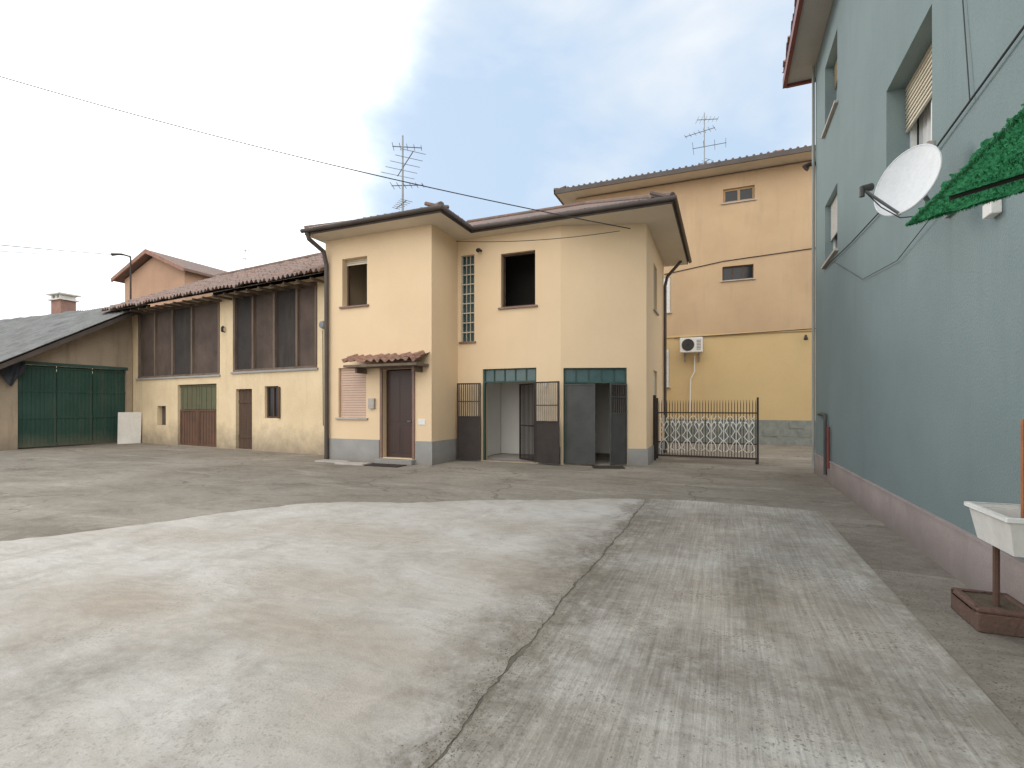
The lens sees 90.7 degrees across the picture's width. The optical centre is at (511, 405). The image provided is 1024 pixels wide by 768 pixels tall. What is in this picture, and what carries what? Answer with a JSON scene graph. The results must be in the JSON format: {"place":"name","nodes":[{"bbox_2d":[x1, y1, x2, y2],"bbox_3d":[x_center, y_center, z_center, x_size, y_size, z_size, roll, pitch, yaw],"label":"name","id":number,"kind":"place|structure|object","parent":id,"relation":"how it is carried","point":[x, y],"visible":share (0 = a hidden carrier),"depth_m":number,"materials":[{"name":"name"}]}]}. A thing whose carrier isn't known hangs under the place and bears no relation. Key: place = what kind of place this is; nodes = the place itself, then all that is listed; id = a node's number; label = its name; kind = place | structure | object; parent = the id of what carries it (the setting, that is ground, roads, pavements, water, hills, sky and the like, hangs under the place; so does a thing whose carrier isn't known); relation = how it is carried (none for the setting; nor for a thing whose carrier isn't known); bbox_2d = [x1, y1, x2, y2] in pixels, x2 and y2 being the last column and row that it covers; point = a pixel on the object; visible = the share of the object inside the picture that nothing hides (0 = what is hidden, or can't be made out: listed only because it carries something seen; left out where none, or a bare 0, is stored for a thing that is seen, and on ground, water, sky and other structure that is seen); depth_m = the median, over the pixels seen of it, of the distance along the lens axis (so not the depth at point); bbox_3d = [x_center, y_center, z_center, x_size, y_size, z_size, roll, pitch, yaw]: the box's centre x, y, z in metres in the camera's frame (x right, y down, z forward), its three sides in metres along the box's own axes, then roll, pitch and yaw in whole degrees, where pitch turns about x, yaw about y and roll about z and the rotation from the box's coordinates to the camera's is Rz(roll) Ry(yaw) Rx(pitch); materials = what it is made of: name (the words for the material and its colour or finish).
{"place":"outdoors","nodes":[
{"label":"outdoors","id":0,"kind":"place"},
{"bbox_2d":[111,249,227,306],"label":"distant house","id":1,"kind":"structure","parent":0,"point":[154,272],"depth_m":30.77,"materials":[{"name":"paint"}]},
{"bbox_2d":[100,252,323,454],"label":"barn","id":2,"kind":"structure","parent":0,"point":[235,360],"depth_m":17.59,"materials":[{"name":"paint"}]},
{"bbox_2d":[180,384,216,446],"bbox_3d":[-11.575,0.345,18.727,2.440,2.250,0.046,0,0,29],"label":"barn door","id":3,"kind":"structure","parent":2,"relation":"in","point":[197,427],"depth_m":18.72,"materials":[{"name":"wood"}]},
{"bbox_2d":[239,390,251,448],"bbox_3d":[-9.110,0.460,17.389,0.822,2.020,0.060,0,0,29],"label":"door","id":4,"kind":"structure","parent":2,"relation":"in","point":[245,396],"depth_m":17.41,"materials":[{"name":"brown wood"}]},
{"bbox_2d":[267,386,277,417],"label":"window","id":5,"kind":"structure","parent":2,"relation":"in","point":[271,390],"depth_m":16.74,"materials":[{"name":"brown wood"}]},
{"bbox_2d":[239,247,256,267],"bbox_3d":[-16.366,-6.650,31.303,1.076,6.300,0.806,0,0,-19],"label":"rooftop antenna","id":6,"kind":"object","parent":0,"point":[245,250],"visible":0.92,"depth_m":31.30,"materials":[{"name":"metal"}]},
{"bbox_2d":[0,499,644,767],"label":"courtyard pavement","id":7,"kind":"structure","parent":0,"point":[339,635],"depth_m":3.41,"materials":[{"name":"concrete"}]},
{"bbox_2d":[429,500,645,767],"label":"path joint","id":8,"kind":"object","parent":7,"relation":"on","point":[513,659],"visible":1,"depth_m":3.01,"materials":[{"name":"grey concrete"}]},
{"bbox_2d":[0,0,815,319],"label":"sky","id":9,"kind":"structure","parent":0,"point":[514,102],"materials":[{"name":"white"}]},
{"bbox_2d":[300,191,691,464],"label":"two storey house","id":10,"kind":"structure","parent":0,"point":[441,345],"depth_m":13.27,"materials":[{"name":"beige paint"}]},
{"bbox_2d":[0,76,629,228],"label":"overhead cable","id":11,"kind":"object","parent":10,"relation":"attached to","point":[319,161],"visible":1,"depth_m":12.04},
{"bbox_2d":[335,368,367,419],"bbox_3d":[-4.328,-0.337,13.831,1.080,1.414,0.240,0,0,23],"label":"window","id":12,"kind":"structure","parent":10,"relation":"in","point":[353,393],"depth_m":13.85,"materials":[{"name":"plastic"}]},
{"bbox_2d":[339,258,368,308],"bbox_3d":[-4.238,-3.352,13.837,0.980,1.364,0.320,0,0,23],"label":"window","id":13,"kind":"structure","parent":10,"relation":"in","point":[359,261],"depth_m":13.97,"materials":[{"name":"brown wood"}]},
{"bbox_2d":[380,367,414,458],"bbox_3d":[-2.955,0.158,13.279,1.080,2.404,0.240,0,0,23],"label":"door","id":14,"kind":"structure","parent":10,"relation":"in","point":[400,383],"depth_m":13.35,"materials":[{"name":"brown wood"}]},
{"bbox_2d":[382,135,425,210],"bbox_3d":[-3.198,-6.750,15.544,1.104,3.300,1.829,0,0,-33],"label":"rooftop antenna","id":15,"kind":"object","parent":10,"relation":"on","point":[402,204],"visible":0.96,"depth_m":15.71,"materials":[{"name":"metal"}]},
{"bbox_2d":[459,255,475,343],"bbox_3d":[-1.199,-2.940,14.002,0.520,2.440,0.210,0,0,23],"label":"stair window","id":16,"kind":"structure","parent":10,"relation":"in","point":[469,262],"depth_m":14.05,"materials":[{"name":"grey glass"}]},
{"bbox_2d":[498,251,537,309],"bbox_3d":[0.173,-3.327,13.423,1.120,1.494,0.220,0,0,23],"label":"window","id":17,"kind":"structure","parent":10,"relation":"in","point":[532,252],"depth_m":13.58,"materials":[{"name":"brown wood"}]},
{"bbox_2d":[456,231,617,241],"bbox_3d":[0.545,-4.287,12.834,4.312,0.239,0.016,0,0,19],"label":"overhead cable","id":18,"kind":"object","parent":10,"relation":"attached to","point":[532,240],"visible":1,"depth_m":12.86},
{"bbox_2d":[653,269,658,315],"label":"window","id":19,"kind":"structure","parent":10,"relation":"in","point":[654,309],"depth_m":14.68,"materials":[{"name":"brown wood"}]},
{"bbox_2d":[0,440,1023,735],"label":"ground","id":20,"kind":"structure","parent":0,"point":[52,490],"depth_m":9.09,"materials":[{"name":"concrete"}]},
{"bbox_2d":[0,292,149,450],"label":"garage shed","id":21,"kind":"structure","parent":20,"relation":"on","point":[68,402],"depth_m":19.12,"materials":[{"name":"paint"}]},
{"bbox_2d":[0,362,25,385],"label":"tarpaulin","id":22,"kind":"object","parent":21,"relation":"hanging from","point":[11,374],"visible":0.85,"depth_m":17.19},
{"bbox_2d":[18,361,127,447],"bbox_3d":[-16.380,-0.050,19.003,0.150,3.020,3.520,0,0,23],"label":"shed door","id":23,"kind":"structure","parent":21,"relation":"in","point":[37,391],"depth_m":18.83,"materials":[{"name":"green paint"}]},
{"bbox_2d":[111,253,131,298],"bbox_3d":[-21.902,-3.535,28.387,1.025,10.070,0.222,0,0,-8],"label":"street lamp","id":24,"kind":"object","parent":20,"relation":"on","point":[130,271],"visible":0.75,"depth_m":28.45,"materials":[{"name":"metal"}]},
{"bbox_2d":[1,251,129,257],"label":"overhead cable","id":25,"kind":"object","parent":24,"relation":"attached to","point":[68,255],"visible":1,"depth_m":27.36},
{"bbox_2d":[2,245,129,255],"bbox_3d":[-27.448,-8.497,26.115,12.871,0.238,0.036,0,0,-22],"label":"overhead cable","id":26,"kind":"object","parent":24,"relation":"attached to","point":[61,250],"visible":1,"depth_m":27.32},
{"bbox_2d":[117,412,141,443],"bbox_3d":[-15.228,0.875,20.159,0.030,1.250,0.780,0,0,43],"label":"board","id":27,"kind":"object","parent":20,"relation":"on","point":[129,427],"visible":0.93,"depth_m":20.14,"materials":[{"name":"white wood"}]},
{"bbox_2d":[315,459,350,462],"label":"stone slab","id":28,"kind":"structure","parent":20,"relation":"on","point":[328,461],"depth_m":13.54,"materials":[{"name":"stone"}]},
{"bbox_2d":[334,461,371,465],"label":"stone slab","id":29,"kind":"structure","parent":20,"relation":"on","point":[352,463],"depth_m":12.84,"materials":[{"name":"stone"}]},
{"bbox_2d":[364,463,406,467],"bbox_3d":[-3.200,1.488,12.693,1.040,0.020,0.430,0,0,23],"label":"doormat","id":30,"kind":"object","parent":20,"relation":"on","point":[385,465],"visible":1,"depth_m":12.56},
{"bbox_2d":[592,466,624,468],"bbox_3d":[2.339,1.489,12.296,0.750,0.018,0.400,0,0,4],"label":"doormat","id":31,"kind":"object","parent":20,"relation":"on","point":[609,467],"visible":1,"depth_m":12.17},
{"bbox_2d":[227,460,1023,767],"bbox_3d":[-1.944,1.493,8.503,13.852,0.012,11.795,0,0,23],"label":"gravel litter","id":32,"kind":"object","parent":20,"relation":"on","point":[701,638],"visible":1,"depth_m":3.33,"materials":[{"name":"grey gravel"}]},
{"bbox_2d":[653,395,758,463],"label":"iron gate","id":33,"kind":"structure","parent":20,"relation":"on","point":[655,423],"depth_m":13.42,"materials":[{"name":"metal"}]},
{"bbox_2d":[951,419,1023,637],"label":"sink","id":34,"kind":"object","parent":20,"relation":"on","point":[998,526],"visible":1,"depth_m":3.35,"materials":[{"name":"white ceramic"}]},
{"bbox_2d":[554,145,815,445],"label":"apartment building","id":35,"kind":"structure","parent":0,"point":[739,294],"depth_m":20.02,"materials":[{"name":"beige paint"}]},
{"bbox_2d":[664,278,671,313],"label":"window","id":36,"kind":"structure","parent":35,"relation":"in","point":[668,284],"depth_m":21.13,"materials":[{"name":"white paint"}]},
{"bbox_2d":[667,350,670,387],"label":"window","id":37,"kind":"structure","parent":35,"relation":"in","point":[667,350],"depth_m":21.14,"materials":[{"name":"white paint"}]},
{"bbox_2d":[680,337,702,361],"bbox_3d":[7.280,-2.280,20.539,0.860,0.960,0.485,0,0,23],"label":"air conditioner","id":38,"kind":"object","parent":35,"relation":"attached to","point":[691,344],"visible":1,"depth_m":20.34,"materials":[{"name":"white paint"}]},
{"bbox_2d":[684,113,725,163],"bbox_3d":[8.555,-11.400,22.437,1.753,3.200,1.200,0,0,23],"label":"rooftop antenna","id":39,"kind":"object","parent":35,"relation":"on","point":[704,146],"visible":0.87,"depth_m":22.42,"materials":[{"name":"metal"}]},
{"bbox_2d":[720,264,755,281],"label":"window","id":40,"kind":"structure","parent":35,"relation":"in","point":[744,272],"depth_m":20.19,"materials":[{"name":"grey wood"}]},
{"bbox_2d":[721,186,756,204],"bbox_3d":[9.013,-8.377,20.120,1.280,0.614,0.200,0,0,23],"label":"window","id":41,"kind":"structure","parent":35,"relation":"in","point":[743,194],"depth_m":20.14,"materials":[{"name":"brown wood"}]},
{"bbox_2d":[434,499,1023,767],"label":"driveway","id":42,"kind":"structure","parent":0,"point":[555,726],"depth_m":2.85,"materials":[{"name":"grey concrete"}]},
{"bbox_2d":[782,0,1023,603],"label":"corner building","id":43,"kind":"structure","parent":0,"point":[919,372],"depth_m":5.50,"materials":[{"name":"blue paint"}]},
{"bbox_2d":[821,61,837,138],"bbox_3d":[6.185,-6.159,9.710,0.238,1.378,1.350,0,0,23],"label":"window","id":44,"kind":"structure","parent":43,"relation":"in","point":[835,103],"depth_m":9.94,"materials":[{"name":"white paint"}]},
{"bbox_2d":[821,196,837,268],"bbox_3d":[6.196,-3.426,9.706,0.260,1.253,1.350,0,0,23],"label":"window","id":45,"kind":"structure","parent":43,"relation":"in","point":[833,210],"depth_m":9.95,"materials":[{"name":"white paint"}]},
{"bbox_2d":[859,143,953,218],"bbox_3d":[3.546,-2.010,4.564,0.784,0.668,0.481,0,0,23],"label":"satellite dish","id":46,"kind":"object","parent":43,"relation":"attached to","point":[908,179],"visible":0.97,"depth_m":4.53,"materials":[{"name":"grey paint"}]},
{"bbox_2d":[905,44,934,147],"bbox_3d":[4.572,-3.266,5.654,0.392,1.433,1.660,0,0,23],"label":"window","id":47,"kind":"structure","parent":43,"relation":"in","point":[919,89],"depth_m":5.95,"materials":[{"name":"white paint"}]},
{"bbox_2d":[904,103,1023,226],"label":"awning","id":48,"kind":"object","parent":43,"relation":"attached to","point":[992,170],"visible":1,"depth_m":2.46,"materials":[{"name":"green plastic"}]}
]}

